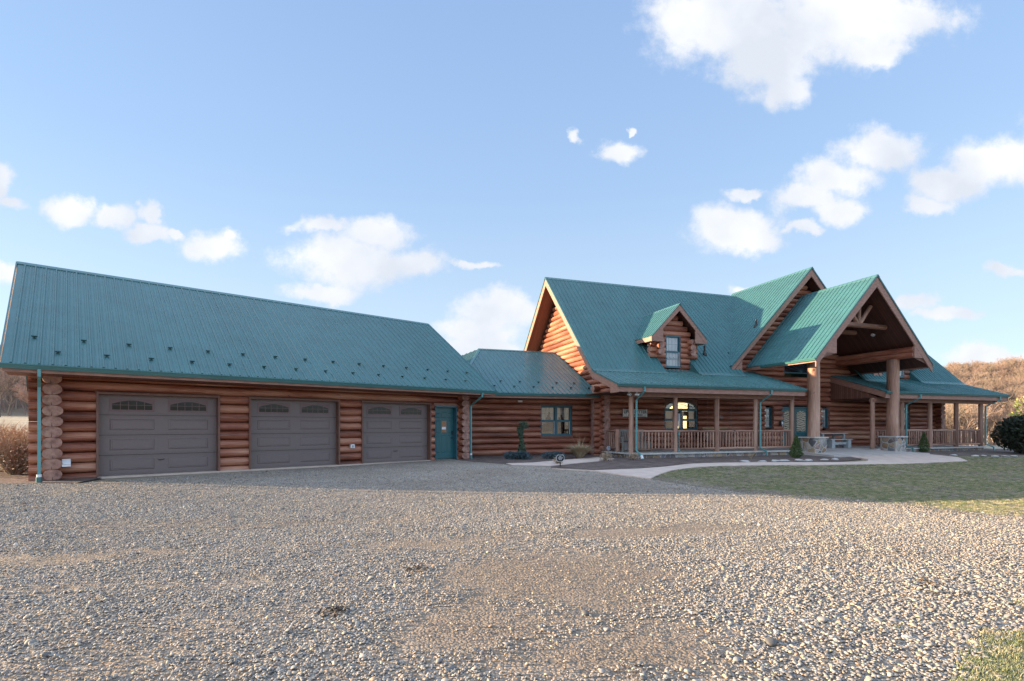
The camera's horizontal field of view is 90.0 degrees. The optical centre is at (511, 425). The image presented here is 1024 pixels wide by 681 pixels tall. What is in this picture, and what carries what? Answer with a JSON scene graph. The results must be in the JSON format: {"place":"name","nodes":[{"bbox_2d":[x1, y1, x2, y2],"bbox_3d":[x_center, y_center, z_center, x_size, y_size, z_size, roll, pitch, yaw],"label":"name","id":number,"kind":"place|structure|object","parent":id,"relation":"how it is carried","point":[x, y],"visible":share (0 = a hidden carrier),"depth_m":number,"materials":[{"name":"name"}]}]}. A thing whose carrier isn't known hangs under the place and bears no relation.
{"place":"outdoors","nodes":[
{"label":"outdoors","id":0,"kind":"place"},
{"bbox_2d":[0,377,1019,517],"bbox_3d":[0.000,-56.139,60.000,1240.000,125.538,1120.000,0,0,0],"label":"ground","id":1,"kind":"structure","parent":0,"point":[16,416],"depth_m":43.13,"materials":[{"name":"beige soil"}]},
{"bbox_2d":[8,382,28,402],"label":"bare tree","id":2,"kind":"object","parent":1,"relation":"on","point":[23,393],"visible":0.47,"depth_m":84.20,"materials":[{"name":"brown plant"}]},
{"bbox_2d":[0,468,99,483],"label":"mulch bed","id":3,"kind":"object","parent":1,"relation":"on","point":[22,478],"visible":0.09,"depth_m":12.67,"materials":[{"name":"brown soil"}]},
{"bbox_2d":[0,419,29,445],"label":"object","id":4,"kind":"object","parent":3,"relation":"on","point":[12,430],"visible":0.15,"depth_m":15.38,"materials":[{"name":"beige plant"}]},
{"bbox_2d":[0,423,41,474],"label":"leafless bush","id":5,"kind":"object","parent":3,"relation":"on","point":[13,457],"visible":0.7,"depth_m":13.71,"materials":[{"name":"brown plant"}]},
{"bbox_2d":[0,261,497,483],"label":"garage","id":6,"kind":"structure","parent":1,"relation":"on","point":[128,377],"depth_m":15.37,"materials":[{"name":"wood"}]},
{"bbox_2d":[62,459,70,466],"bbox_3d":[-11.004,0.910,12.642,0.170,0.180,0.200,0,0,-41],"label":"vent hood","id":7,"kind":"object","parent":6,"relation":"attached to","point":[66,462],"visible":1,"depth_m":12.60,"materials":[{"name":"white plastic"}]},
{"bbox_2d":[99,395,215,475],"bbox_3d":[-9.732,0.245,14.198,2.706,2.123,0.094,0,0,-41],"label":"garage door","id":8,"kind":"structure","parent":6,"relation":"in","point":[138,434],"depth_m":14.11,"materials":[{"name":"paint"}]},
{"bbox_2d":[251,399,335,467],"bbox_3d":[-7.025,0.245,16.556,2.706,2.123,0.072,0,0,-41],"label":"garage door","id":9,"kind":"structure","parent":6,"relation":"in","point":[284,433],"depth_m":16.50,"materials":[{"name":"paint"}]},
{"bbox_2d":[363,403,426,462],"bbox_3d":[-4.305,0.245,18.899,2.706,2.123,0.094,0,0,-41],"label":"garage door","id":10,"kind":"structure","parent":6,"relation":"in","point":[391,432],"depth_m":18.87,"materials":[{"name":"paint"}]},
{"bbox_2d":[436,407,452,458],"bbox_3d":[-2.703,0.286,20.270,0.926,2.028,0.106,0,0,-41],"label":"entry door","id":11,"kind":"structure","parent":6,"relation":"in","point":[444,416],"depth_m":20.29,"materials":[{"name":"teal paint"}]},
{"bbox_2d":[461,267,1010,458],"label":"log house","id":12,"kind":"structure","parent":1,"relation":"on","point":[806,356],"depth_m":24.82,"materials":[{"name":"wood"}]},
{"bbox_2d":[540,406,570,435],"bbox_3d":[2.018,-0.232,23.722,1.540,1.375,0.120,0,0,-19],"label":"twin window","id":13,"kind":"structure","parent":12,"relation":"in","point":[555,420],"depth_m":23.67,"materials":[{"name":"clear glass"}]},
{"bbox_2d":[614,429,652,451],"bbox_3d":[5.293,0.635,22.366,1.540,0.970,0.740,0,0,-19],"label":"porch bench","id":14,"kind":"object","parent":12,"relation":"on","point":[625,445],"visible":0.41,"depth_m":22.27,"materials":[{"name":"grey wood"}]},
{"bbox_2d":[623,409,646,416],"bbox_3d":[5.694,-0.600,23.683,1.280,0.380,0.041,0,0,-19],"label":"wall sign","id":15,"kind":"object","parent":12,"relation":"attached to","point":[641,413],"visible":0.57,"depth_m":23.72,"materials":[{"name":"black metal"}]},
{"bbox_2d":[664,335,679,367],"bbox_3d":[7.577,-3.495,24.233,0.820,1.510,0.160,0,0,-19],"label":"dormer window","id":16,"kind":"structure","parent":12,"relation":"in","point":[672,346],"depth_m":24.27,"materials":[{"name":"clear glass"}]},
{"bbox_2d":[663,401,696,429],"bbox_3d":[8.120,-0.490,24.722,1.860,1.420,0.120,0,0,-19],"label":"arched window","id":17,"kind":"structure","parent":12,"relation":"in","point":[694,406],"depth_m":24.75,"materials":[{"name":"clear glass"}]},
{"bbox_2d":[702,399,733,440],"bbox_3d":[9.793,-0.340,24.198,1.480,2.080,0.640,0,0,-19],"label":"porch swing","id":18,"kind":"object","parent":12,"relation":"hanging from","point":[712,428],"visible":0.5,"depth_m":24.28,"materials":[{"name":"brown wood"}]},
{"bbox_2d":[762,408,771,427],"bbox_3d":[13.192,-0.420,26.512,0.520,1.040,0.120,0,0,-19],"label":"narrow window","id":19,"kind":"structure","parent":12,"relation":"in","point":[768,420],"depth_m":26.56,"materials":[{"name":"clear glass"}]},
{"bbox_2d":[782,408,788,445],"bbox_3d":[14.470,0.090,26.873,0.874,2.050,0.070,0,0,-19],"label":"front door","id":20,"kind":"structure","parent":12,"relation":"in","point":[785,415],"depth_m":26.80,"materials":[{"name":"teal paint"}]},
{"bbox_2d":[783,366,806,373],"bbox_3d":[15.253,-3.380,27.101,2.300,1.240,0.040,0,0,-19],"label":"gable window","id":21,"kind":"structure","parent":12,"relation":"in","point":[783,366],"depth_m":26.97,"materials":[{"name":"black glass"}]},
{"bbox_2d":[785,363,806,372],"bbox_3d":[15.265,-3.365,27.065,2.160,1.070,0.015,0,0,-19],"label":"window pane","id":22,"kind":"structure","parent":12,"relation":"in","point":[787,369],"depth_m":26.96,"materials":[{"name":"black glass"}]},
{"bbox_2d":[794,408,806,443],"bbox_3d":[15.311,0.090,27.157,0.874,2.050,0.070,0,0,-19],"label":"front door","id":23,"kind":"structure","parent":12,"relation":"in","point":[800,414],"depth_m":27.11,"materials":[{"name":"teal paint"}]},
{"bbox_2d":[820,408,827,427],"bbox_3d":[16.851,-0.420,27.745,0.520,1.040,0.120,0,0,-19],"label":"narrow window","id":24,"kind":"structure","parent":12,"relation":"in","point":[825,411],"depth_m":27.78,"materials":[{"name":"grey glass"}]},
{"bbox_2d":[820,433,847,447],"bbox_3d":[16.430,0.747,26.581,1.840,0.750,0.724,0,0,-19],"label":"picnic table","id":25,"kind":"object","parent":12,"relation":"on","point":[833,436],"visible":0.44,"depth_m":26.51,"materials":[{"name":"grey paint"}]},
{"bbox_2d":[827,439,852,447],"bbox_3d":[16.628,0.892,25.991,1.500,0.460,0.280,0,0,-19],"label":"picnic bench","id":26,"kind":"object","parent":12,"relation":"on","point":[832,443],"visible":0.91,"depth_m":25.91,"materials":[{"name":"grey paint"}]},
{"bbox_2d":[884,406,908,428],"bbox_3d":[22.099,-0.490,29.425,1.860,1.420,0.120,0,0,-19],"label":"arched window","id":27,"kind":"structure","parent":12,"relation":"in","point":[904,406],"depth_m":29.65,"materials":[{"name":"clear glass"}]},
{"bbox_2d":[1008,396,1023,415],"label":"yellow tree","id":28,"kind":"object","parent":1,"relation":"on","point":[1017,408],"visible":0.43,"depth_m":38.20,"materials":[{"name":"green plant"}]},
{"bbox_2d":[0,459,1023,680],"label":"gravel driveway","id":29,"kind":"structure","parent":0,"point":[671,648],"depth_m":4.96,"materials":[{"name":"grey gravel"}]},
{"bbox_2d":[317,605,349,617],"bbox_3d":[-1.528,1.590,4.406,0.265,0.061,0.268,0,0,37],"label":"weed clump","id":30,"kind":"object","parent":29,"relation":"on","point":[335,611],"visible":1,"depth_m":4.38,"materials":[{"name":"brown plant"}]},
{"bbox_2d":[405,564,430,572],"bbox_3d":[-1.054,1.585,5.707,0.264,0.075,0.300,0,0,-24],"label":"weed clump","id":31,"kind":"object","parent":29,"relation":"on","point":[417,568],"visible":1,"depth_m":5.69,"materials":[{"name":"brown plant"}]},
{"bbox_2d":[911,577,945,588],"bbox_3d":[4.201,1.586,5.164,0.304,0.080,0.284,0,0,31],"label":"weed clump","id":32,"kind":"object","parent":29,"relation":"on","point":[926,581],"visible":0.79,"depth_m":5.16,"materials":[{"name":"beige plant"}]},
{"bbox_2d":[0,0,1023,366],"label":"sky","id":33,"kind":"structure","parent":0,"point":[432,162],"materials":[{"name":"blue"}]},
{"bbox_2d":[506,457,613,466],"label":"garden path","id":34,"kind":"structure","parent":0,"point":[569,461],"depth_m":18.32,"materials":[{"name":"concrete"}]},
{"bbox_2d":[567,430,591,458],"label":"ornamental grass","id":35,"kind":"object","parent":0,"point":[578,451],"depth_m":20.70,"materials":[{"name":"beige plant"}]},
{"bbox_2d":[457,454,859,469],"bbox_3d":[6.625,1.369,21.337,17.761,0.085,7.882,0,0,-16],"label":"mulch bed","id":36,"kind":"object","parent":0,"point":[620,463],"visible":0.61,"depth_m":19.80,"materials":[{"name":"brown soil"}]},
{"bbox_2d":[504,450,532,459],"bbox_3d":[0.250,1.160,20.392,1.208,0.402,0.689,0,0,0],"label":"juniper shrub","id":37,"kind":"object","parent":36,"relation":"on","point":[522,455],"visible":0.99,"depth_m":20.22,"materials":[{"name":"green plant"}]},
{"bbox_2d":[516,421,528,451],"bbox_3d":[0.432,0.583,20.747,0.532,1.616,0.419,0,0,0],"label":"weeping spruce","id":38,"kind":"object","parent":36,"relation":"on","point":[520,433],"visible":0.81,"depth_m":20.68,"materials":[{"name":"green plant"}]},
{"bbox_2d":[540,451,564,458],"bbox_3d":[1.660,1.169,20.750,1.066,0.384,0.645,0,0,0],"label":"juniper shrub","id":39,"kind":"object","parent":36,"relation":"on","point":[550,454],"visible":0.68,"depth_m":20.61,"materials":[{"name":"green plant"}]},
{"bbox_2d":[556,455,563,465],"bbox_3d":[1.621,1.167,17.195,0.281,0.390,0.019,0,0,-12],"label":"yard sign","id":40,"kind":"object","parent":36,"relation":"on","point":[560,458],"visible":1,"depth_m":17.19,"materials":[{"name":"white metal"}]},
{"bbox_2d":[600,452,611,460],"bbox_3d":[3.554,1.147,19.346,0.495,0.377,0.472,0,0,-23],"label":"dried shrub","id":41,"kind":"object","parent":36,"relation":"on","point":[605,457],"visible":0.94,"depth_m":19.30,"materials":[{"name":"brown plant"}]},
{"bbox_2d":[628,453,639,459],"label":"dried shrub","id":42,"kind":"object","parent":36,"relation":"on","point":[634,456],"visible":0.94,"depth_m":19.86,"materials":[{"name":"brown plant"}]},
{"bbox_2d":[788,435,803,457],"bbox_3d":[11.982,0.882,21.613,0.583,1.016,0.574,0,0,15],"label":"conical shrub","id":43,"kind":"object","parent":36,"relation":"on","point":[796,446],"visible":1,"depth_m":21.53,"materials":[{"name":"green plant"}]},
{"bbox_2d":[552,454,966,478],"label":"concrete path","id":44,"kind":"structure","parent":0,"point":[649,473],"depth_m":18.79,"materials":[{"name":"grey concrete"}]},
{"bbox_2d":[652,455,1023,517],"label":"lawn","id":45,"kind":"structure","parent":0,"point":[747,490],"depth_m":14.17,"materials":[{"name":"grass"}]},
{"bbox_2d":[919,448,1023,456],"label":"mulch bed","id":46,"kind":"object","parent":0,"point":[998,452],"visible":0.41,"depth_m":25.43,"materials":[{"name":"brown soil"}]},
{"bbox_2d":[917,432,930,451],"bbox_3d":[20.985,0.836,26.114,0.584,1.088,0.508,0,0,-24],"label":"conical shrub","id":47,"kind":"object","parent":46,"relation":"on","point":[924,446],"visible":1,"depth_m":26.04,"materials":[{"name":"green plant"}]},
{"bbox_2d":[990,414,1023,452],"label":"evergreen bush","id":48,"kind":"object","parent":46,"relation":"on","point":[1010,433],"visible":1,"depth_m":24.99,"materials":[{"name":"green plant"}]}
]}

